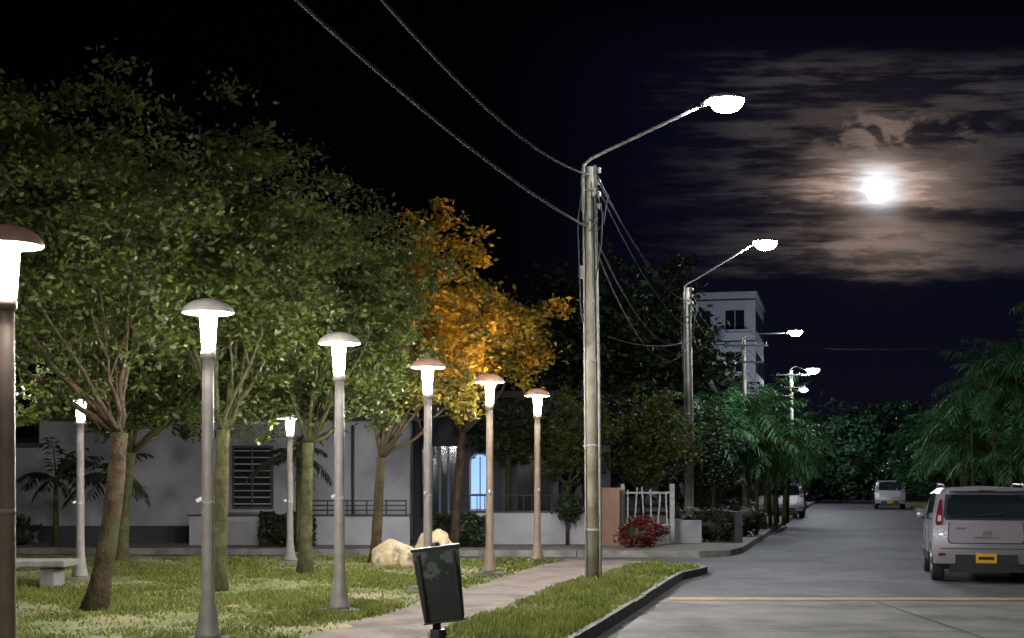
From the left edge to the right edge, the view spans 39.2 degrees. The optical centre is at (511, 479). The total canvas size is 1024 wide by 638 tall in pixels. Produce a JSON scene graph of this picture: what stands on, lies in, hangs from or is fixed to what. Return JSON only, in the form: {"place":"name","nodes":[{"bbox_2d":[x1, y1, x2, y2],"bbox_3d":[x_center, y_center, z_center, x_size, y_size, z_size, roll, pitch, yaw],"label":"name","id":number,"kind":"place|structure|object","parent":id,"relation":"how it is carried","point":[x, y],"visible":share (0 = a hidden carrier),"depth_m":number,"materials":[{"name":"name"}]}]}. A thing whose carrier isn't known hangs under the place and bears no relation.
{"place":"outdoors","nodes":[
{"label":"outdoors","id":0,"kind":"place"},
{"bbox_2d":[15,332,420,541],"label":"white house","id":1,"kind":"structure","parent":0,"point":[169,476],"depth_m":38.00,"materials":[{"name":"paint"}]},
{"bbox_2d":[244,427,347,551],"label":"palm tree","id":2,"kind":"object","parent":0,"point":[280,458],"visible":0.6,"depth_m":32.94,"materials":[{"name":"green plant"}]},
{"bbox_2d":[187,500,411,544],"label":"garden wall","id":3,"kind":"structure","parent":0,"point":[242,529],"depth_m":36.51,"materials":[{"name":"white paint"}]},
{"bbox_2d":[16,554,701,637],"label":"park lawn","id":4,"kind":"structure","parent":0,"point":[125,619],"depth_m":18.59,"materials":[{"name":"green plant"}]},
{"bbox_2d":[0,224,44,637],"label":"park lamp","id":5,"kind":"object","parent":4,"relation":"on","point":[14,240],"visible":1,"depth_m":10.34,"materials":[{"name":"metal"}]},
{"bbox_2d":[16,558,78,587],"bbox_3d":[-7.550,1.440,22.200,1.500,0.420,0.750,0,0,0],"label":"stone bench","id":6,"kind":"object","parent":4,"relation":"on","point":[52,571],"visible":0.69,"depth_m":21.93,"materials":[{"name":"grey stone"}]},
{"bbox_2d":[0,98,103,426],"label":"park tree","id":7,"kind":"object","parent":4,"relation":"on","point":[21,408],"visible":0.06,"depth_m":21.55,"materials":[{"name":"green plant"}]},
{"bbox_2d":[65,393,93,579],"bbox_3d":[-7.180,0.104,23.900,0.530,3.101,0.530,0,0,0],"label":"park lamp","id":8,"kind":"object","parent":4,"relation":"on","point":[80,571],"visible":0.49,"depth_m":23.84,"materials":[{"name":"paint"},{"name":"glowing frosted glass"},{"name":"galvanised steel"}]},
{"bbox_2d":[0,37,273,611],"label":"park tree","id":9,"kind":"object","parent":4,"relation":"on","point":[53,271],"visible":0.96,"depth_m":18.06,"materials":[{"name":"green plant"}]},
{"bbox_2d":[17,232,312,560],"bbox_3d":[-7.222,-1.923,29.159,5.453,7.270,5.487,0,0,-32],"label":"park tree","id":10,"kind":"object","parent":4,"relation":"on","point":[157,410],"visible":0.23,"depth_m":28.62,"materials":[{"name":"green plant"}]},
{"bbox_2d":[181,298,233,637],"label":"park lamp","id":11,"kind":"object","parent":4,"relation":"on","point":[207,310],"visible":1,"depth_m":14.54,"materials":[{"name":"paint"},{"name":"glowing frosted glass"},{"name":"galvanised steel"}]},
{"bbox_2d":[94,67,395,591],"bbox_3d":[-4.222,-2.088,21.441,4.786,7.584,4.423,0,0,0],"label":"park tree","id":12,"kind":"object","parent":4,"relation":"on","point":[280,260],"visible":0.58,"depth_m":21.16,"materials":[{"name":"green plant"}]},
{"bbox_2d":[277,412,297,562],"bbox_3d":[-4.420,0.154,28.600,0.530,3.001,0.530,0,0,0],"label":"park lamp","id":13,"kind":"object","parent":4,"relation":"on","point":[289,556],"visible":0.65,"depth_m":28.54,"materials":[{"name":"metal"}]},
{"bbox_2d":[318,332,360,612],"bbox_3d":[-2.150,-0.096,17.900,0.530,3.501,0.530,0,0,-23],"label":"park lamp","id":14,"kind":"object","parent":4,"relation":"on","point":[339,342],"visible":0.99,"depth_m":17.84,"materials":[{"name":"metal"}]},
{"bbox_2d":[235,138,471,573],"bbox_3d":[-2.967,-2.142,25.105,4.479,7.689,4.677,0,0,0],"label":"park tree","id":15,"kind":"object","parent":4,"relation":"on","point":[359,316],"visible":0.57,"depth_m":24.90,"materials":[{"name":"green plant"}]},
{"bbox_2d":[371,539,413,566],"bbox_3d":[-2.275,1.393,27.596,0.862,0.528,0.824,0,0,0],"label":"boulder","id":16,"kind":"object","parent":4,"relation":"on","point":[385,553],"visible":0.61,"depth_m":27.33,"materials":[{"name":"beige stone"}]},
{"bbox_2d":[396,548,413,566],"bbox_3d":[-1.984,1.480,27.413,0.538,0.350,0.637,0,0,0],"label":"boulder","id":17,"kind":"object","parent":4,"relation":"on","point":[405,558],"visible":0.56,"depth_m":27.14,"materials":[{"name":"beige stone"}]},
{"bbox_2d":[408,358,444,589],"bbox_3d":[-1.270,-0.096,21.700,0.530,3.501,0.530,0,0,44],"label":"park lamp","id":18,"kind":"object","parent":4,"relation":"on","point":[427,365],"visible":0.81,"depth_m":21.64,"materials":[{"name":"metal"}]},
{"bbox_2d":[414,529,452,548],"bbox_3d":[-1.552,1.313,28.409,0.803,0.692,0.669,0,0,17],"label":"boulder","id":19,"kind":"object","parent":4,"relation":"on","point":[440,536],"visible":0.24,"depth_m":28.23,"materials":[{"name":"beige stone"}]},
{"bbox_2d":[319,196,548,562],"bbox_3d":[-1.653,-1.976,28.846,4.784,7.364,4.887,0,0,0],"label":"park tree","id":20,"kind":"object","parent":4,"relation":"on","point":[448,326],"visible":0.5,"depth_m":28.36,"materials":[{"name":"orange plant"}]},
{"bbox_2d":[410,542,465,637],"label":"litter bin","id":21,"kind":"object","parent":4,"relation":"on","point":[437,566],"visible":1,"depth_m":12.90,"materials":[{"name":"black plastic"}]},
{"bbox_2d":[474,374,504,575],"bbox_3d":[-0.390,-0.096,25.000,0.530,3.501,0.530,0,0,21],"label":"park lamp","id":22,"kind":"object","parent":4,"relation":"on","point":[489,381],"visible":1,"depth_m":24.94,"materials":[{"name":"metal"}]},
{"bbox_2d":[524,388,549,560],"bbox_3d":[0.510,-0.096,29.000,0.530,3.501,0.530,0,0,-2],"label":"park lamp","id":23,"kind":"object","parent":4,"relation":"on","point":[537,394],"visible":0.98,"depth_m":28.94,"materials":[{"name":"metal"}]},
{"bbox_2d":[577,92,744,578],"bbox_3d":[2.453,-2.354,23.722,2.744,8.011,0.390,0,0,7],"label":"street light","id":24,"kind":"object","parent":4,"relation":"on","point":[725,102],"visible":0.98,"depth_m":23.80,"materials":[{"name":"concrete"}]},
{"bbox_2d":[16,493,821,550],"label":"sidewalk","id":25,"kind":"structure","parent":0,"point":[665,545],"depth_m":36.18,"materials":[{"name":"grey concrete"}]},
{"bbox_2d":[16,514,42,544],"bbox_3d":[-12.468,1.270,36.464,1.179,0.820,1.112,0,0,0],"label":"shrub","id":26,"kind":"object","parent":25,"relation":"on","point":[26,530],"visible":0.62,"depth_m":36.26,"materials":[{"name":"green plant"}]},
{"bbox_2d":[16,436,104,546],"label":"palm tree","id":27,"kind":"object","parent":25,"relation":"on","point":[62,466],"visible":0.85,"depth_m":35.55,"materials":[{"name":"green plant"}]},
{"bbox_2d":[62,453,153,509],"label":"palm tree","id":28,"kind":"object","parent":25,"relation":"on","point":[90,478],"visible":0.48,"depth_m":33.72,"materials":[{"name":"green plant"}]},
{"bbox_2d":[257,510,317,546],"bbox_3d":[-5.590,1.218,35.806,1.474,0.929,1.039,0,0,0],"label":"clipped hedge","id":29,"kind":"object","parent":25,"relation":"on","point":[276,530],"visible":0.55,"depth_m":35.50,"materials":[{"name":"green plant"}]},
{"bbox_2d":[323,262,555,390],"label":"garden tree","id":30,"kind":"object","parent":25,"relation":"on","point":[452,284],"visible":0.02,"depth_m":52.03,"materials":[{"name":"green plant"}]},
{"bbox_2d":[432,511,485,546],"bbox_3d":[-1.308,1.219,35.603,1.474,0.932,1.064,0,0,0],"label":"clipped hedge","id":31,"kind":"object","parent":25,"relation":"on","point":[469,533],"visible":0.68,"depth_m":35.29,"materials":[{"name":"green plant"}]},
{"bbox_2d":[434,276,582,547],"bbox_3d":[-0.294,-1.599,34.544,3.926,6.617,3.704,0,0,-32],"label":"street tree","id":32,"kind":"object","parent":25,"relation":"on","point":[529,349],"visible":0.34,"depth_m":34.36,"materials":[{"name":"orange plant"}]},
{"bbox_2d":[450,396,568,510],"bbox_3d":[0.057,-0.329,38.864,3.116,4.057,2.849,0,0,-22],"label":"garden tree","id":33,"kind":"object","parent":25,"relation":"on","point":[509,420],"visible":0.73,"depth_m":38.56,"materials":[{"name":"green plant"}]},
{"bbox_2d":[450,495,584,543],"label":"boundary wall","id":34,"kind":"structure","parent":25,"relation":"on","point":[513,527],"depth_m":36.90,"materials":[{"name":"white paint"}]},
{"bbox_2d":[550,493,584,544],"bbox_3d":[1.415,0.984,36.462,0.907,1.331,0.867,0,0,0],"label":"shrub","id":35,"kind":"object","parent":25,"relation":"on","point":[567,506],"visible":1,"depth_m":36.39,"materials":[{"name":"green plant"}]},
{"bbox_2d":[509,385,640,493],"bbox_3d":[1.655,-0.442,38.796,3.519,4.284,2.304,0,0,12],"label":"garden tree","id":36,"kind":"object","parent":25,"relation":"on","point":[571,445],"visible":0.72,"depth_m":38.52,"materials":[{"name":"green plant"}]},
{"bbox_2d":[512,238,679,427],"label":"garden tree","id":37,"kind":"object","parent":25,"relation":"on","point":[617,357],"visible":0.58,"depth_m":56.70,"materials":[{"name":"green plant"}]},
{"bbox_2d":[584,445,620,545],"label":"gate pillar","id":38,"kind":"structure","parent":25,"relation":"on","point":[610,500],"depth_m":36.17,"materials":[{"name":"pink paint"}]},
{"bbox_2d":[569,384,678,483],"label":"garden tree","id":39,"kind":"object","parent":25,"relation":"on","point":[618,411],"visible":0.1,"depth_m":41.17,"materials":[{"name":"green plant"}]},
{"bbox_2d":[613,513,670,547],"bbox_3d":[3.175,1.238,35.210,1.337,0.864,1.435,0,0,42],"label":"red shrub","id":40,"kind":"object","parent":25,"relation":"on","point":[640,531],"visible":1,"depth_m":34.97,"materials":[{"name":"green plant"}]},
{"bbox_2d":[620,484,674,541],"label":"white gate","id":41,"kind":"structure","parent":25,"relation":"on","point":[671,492],"depth_m":36.98,"materials":[{"name":"metal"}]},
{"bbox_2d":[601,382,713,519],"bbox_3d":[3.774,-0.503,39.709,3.487,4.406,2.716,0,0,-14],"label":"garden tree","id":42,"kind":"object","parent":25,"relation":"on","point":[647,436],"visible":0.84,"depth_m":39.37,"materials":[{"name":"green plant"}]},
{"bbox_2d":[621,253,736,517],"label":"garden tree","id":43,"kind":"object","parent":25,"relation":"on","point":[701,369],"visible":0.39,"depth_m":60.48,"materials":[{"name":"green plant"}]},
{"bbox_2d":[639,405,748,517],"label":"garden tree","id":44,"kind":"object","parent":25,"relation":"on","point":[710,478],"visible":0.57,"depth_m":44.20,"materials":[{"name":"green plant"}]},
{"bbox_2d":[668,505,743,541],"bbox_3d":[5.195,1.173,38.576,2.018,0.981,1.580,0,0,0],"label":"shrub","id":45,"kind":"object","parent":25,"relation":"on","point":[716,526],"visible":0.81,"depth_m":38.30,"materials":[{"name":"green plant"}]},
{"bbox_2d":[674,508,742,542],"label":"wall","id":46,"kind":"structure","parent":25,"relation":"on","point":[688,531],"depth_m":37.51,"materials":[{"name":"white paint"}]},
{"bbox_2d":[661,386,772,511],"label":"palm tree","id":47,"kind":"object","parent":25,"relation":"on","point":[734,416],"visible":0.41,"depth_m":46.01,"materials":[{"name":"green palm leaves"},{"name":"bark"}]},
{"bbox_2d":[663,383,770,507],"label":"palm tree","id":48,"kind":"object","parent":25,"relation":"on","point":[718,494],"visible":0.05,"depth_m":50.14,"materials":[{"name":"green plant"}]},
{"bbox_2d":[680,238,777,517],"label":"street light","id":49,"kind":"object","parent":25,"relation":"on","point":[764,243],"visible":0.94,"depth_m":42.90,"materials":[{"name":"concrete"}]},
{"bbox_2d":[294,0,1005,400],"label":"overhead cables","id":50,"kind":"object","parent":49,"relation":"attached to","point":[370,64],"visible":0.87,"depth_m":18.24,"materials":[{"name":"black rubber"}]},
{"bbox_2d":[716,497,771,535],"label":"shrub","id":51,"kind":"object","parent":25,"relation":"on","point":[752,519],"visible":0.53,"depth_m":41.75,"materials":[{"name":"green plant"}]},
{"bbox_2d":[701,372,795,506],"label":"garden tree","id":52,"kind":"object","parent":25,"relation":"on","point":[735,377],"visible":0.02,"depth_m":73.90,"materials":[{"name":"green plant"}]},
{"bbox_2d":[703,373,816,529],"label":"palm tree","id":53,"kind":"object","parent":25,"relation":"on","point":[755,408],"visible":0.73,"depth_m":47.59,"materials":[{"name":"green plant"}]},
{"bbox_2d":[723,328,802,506],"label":"street light","id":54,"kind":"object","parent":25,"relation":"on","point":[792,332],"visible":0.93,"depth_m":60.88,"materials":[{"name":"metal"}]},
{"bbox_2d":[731,449,810,515],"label":"palm tree","id":55,"kind":"object","parent":25,"relation":"on","point":[779,479],"visible":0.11,"depth_m":66.28,"materials":[{"name":"green plant"}]},
{"bbox_2d":[738,408,819,507],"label":"roadside tree","id":56,"kind":"object","parent":25,"relation":"on","point":[795,478],"visible":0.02,"depth_m":85.70,"materials":[{"name":"green plant"}]},
{"bbox_2d":[735,422,839,522],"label":"palm tree","id":57,"kind":"object","parent":25,"relation":"on","point":[816,463],"visible":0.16,"depth_m":54.63,"materials":[{"name":"green plant"}]},
{"bbox_2d":[736,374,839,525],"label":"palm tree","id":58,"kind":"object","parent":25,"relation":"on","point":[813,437],"visible":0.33,"depth_m":51.59,"materials":[{"name":"green plant"}]},
{"bbox_2d":[775,388,807,411],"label":"street light","id":59,"kind":"object","parent":25,"relation":"on","point":[803,390],"visible":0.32,"depth_m":103.43,"materials":[{"name":"glass"}]},
{"bbox_2d":[776,366,819,482],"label":"street light","id":60,"kind":"object","parent":25,"relation":"on","point":[812,370],"visible":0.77,"depth_m":81.86,"materials":[{"name":"metal"}]},
{"bbox_2d":[303,560,643,637],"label":"footpath","id":61,"kind":"structure","parent":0,"point":[498,592],"depth_m":19.62,"materials":[{"name":"grey concrete"}]},
{"bbox_2d":[407,391,583,539],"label":"arched house","id":62,"kind":"structure","parent":0,"point":[444,448],"depth_m":40.15,"materials":[{"name":"grey paint"}]},
{"bbox_2d":[0,0,1023,481],"label":"sky","id":63,"kind":"structure","parent":0,"point":[925,98],"materials":[{"name":"black"}]},
{"bbox_2d":[16,490,1023,597],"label":"road","id":64,"kind":"structure","parent":0,"point":[837,548],"depth_m":30.69,"materials":[{"name":"grey asphalt"}]},
{"bbox_2d":[16,555,707,637],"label":"kerb","id":65,"kind":"structure","parent":64,"relation":"on","point":[606,622],"depth_m":19.79,"materials":[{"name":"concrete"}]},
{"bbox_2d":[16,499,822,557],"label":"kerb","id":66,"kind":"structure","parent":64,"relation":"on","point":[745,546],"depth_m":34.13,"materials":[{"name":"concrete"}]},
{"bbox_2d":[771,482,807,517],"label":"parked car","id":67,"kind":"object","parent":64,"relation":"on","point":[797,502],"visible":0.57,"depth_m":67.02,"materials":[{"name":"silver paint"}]},
{"bbox_2d":[872,480,906,508],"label":"parked car","id":68,"kind":"object","parent":64,"relation":"on","point":[887,495],"visible":0.95,"depth_m":87.07,"materials":[{"name":"silver paint"}]},
{"bbox_2d":[905,503,925,513],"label":"kerb","id":69,"kind":"structure","parent":64,"relation":"on","point":[914,508],"depth_m":85.45,"materials":[{"name":"concrete"}]},
{"bbox_2d":[916,483,1023,580],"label":"parked car","id":70,"kind":"object","parent":64,"relation":"on","point":[973,529],"visible":1,"depth_m":24.70,"materials":[{"name":"silver paint"}]},
{"bbox_2d":[618,291,764,504],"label":"apartment building","id":71,"kind":"structure","parent":0,"point":[744,311],"depth_m":94.00,"materials":[{"name":"paint"}]},
{"bbox_2d":[582,482,1019,489],"bbox_3d":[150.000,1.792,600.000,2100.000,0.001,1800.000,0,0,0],"label":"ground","id":72,"kind":"structure","parent":0,"point":[616,485],"depth_m":368.63,"materials":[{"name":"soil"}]},
{"bbox_2d":[15,348,759,500],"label":"background trees","id":73,"kind":"object","parent":72,"relation":"on","point":[508,386],"visible":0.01,"depth_m":67.88,"materials":[{"name":"green plant"}]},
{"bbox_2d":[616,598,1023,637],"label":"concrete road","id":74,"kind":"structure","parent":0,"point":[665,614],"depth_m":18.33,"materials":[{"name":"grey concrete"}]},
{"bbox_2d":[597,572,711,637],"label":"gutter","id":75,"kind":"object","parent":74,"relation":"on","point":[651,605],"visible":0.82,"depth_m":19.70,"materials":[{"name":"grey concrete"}]},
{"bbox_2d":[605,596,1023,637],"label":"road joints","id":76,"kind":"object","parent":74,"relation":"on","point":[823,631],"visible":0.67,"depth_m":16.80,"materials":[{"name":"grey concrete"}]},
{"bbox_2d":[668,597,1023,599],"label":"road marking","id":77,"kind":"object","parent":74,"relation":"on","point":[815,598],"visible":1,"depth_m":21.48,"materials":[{"name":"yellow paint"}]},
{"bbox_2d":[866,178,890,202],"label":"moon","id":78,"kind":"object","parent":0,"point":[878,190],"visible":1,"depth_m":945.09,"materials":[{"name":"white"}]},
{"bbox_2d":[905,496,929,509],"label":"verge","id":79,"kind":"structure","parent":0,"point":[920,502],"depth_m":110.16,"materials":[{"name":"green plant"}]},
{"bbox_2d":[765,391,1023,500],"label":"distant trees","id":80,"kind":"object","parent":79,"relation":"on","point":[860,448],"visible":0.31,"depth_m":110.25,"materials":[{"name":"green plant"}]},
{"bbox_2d":[875,400,1008,502],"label":"roadside tree","id":81,"kind":"object","parent":79,"relation":"on","point":[919,485],"visible":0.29,"depth_m":71.64,"materials":[{"name":"green plant"}]},
{"bbox_2d":[897,398,1017,486],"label":"palm tree","id":82,"kind":"object","parent":79,"relation":"on","point":[948,472],"visible":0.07,"depth_m":65.84,"materials":[{"name":"green plant"}]},
{"bbox_2d":[906,399,1018,486],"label":"palm tree","id":83,"kind":"object","parent":79,"relation":"on","point":[968,477],"visible":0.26,"depth_m":59.66,"materials":[{"name":"green plant"}]},
{"bbox_2d":[902,404,1023,485],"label":"palm tree","id":84,"kind":"object","parent":79,"relation":"on","point":[972,438],"visible":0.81,"depth_m":49.95,"materials":[{"name":"green plant"}]},
{"bbox_2d":[926,334,1023,486],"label":"palm tree","id":85,"kind":"object","parent":79,"relation":"on","point":[1001,346],"visible":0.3,"depth_m":54.12,"materials":[{"name":"green plant"}]},
{"bbox_2d":[938,341,1023,486],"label":"palm tree","id":86,"kind":"object","parent":79,"relation":"on","point":[990,397],"visible":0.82,"depth_m":47.42,"materials":[{"name":"green plant"}]},
{"bbox_2d":[958,307,1023,436],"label":"palm tree","id":87,"kind":"object","parent":79,"relation":"on","point":[1018,374],"visible":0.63,"depth_m":47.40,"materials":[{"name":"green plant"}]},
{"bbox_2d":[972,414,1023,487],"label":"palm tree","id":88,"kind":"object","parent":79,"relation":"on","point":[1016,452],"visible":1,"depth_m":45.55,"materials":[{"name":"green plant"}]},
{"bbox_2d":[986,301,1023,389],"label":"palm tree","id":89,"kind":"object","parent":79,"relation":"on","point":[1021,358],"visible":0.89,"depth_m":46.91,"materials":[{"name":"green plant"}]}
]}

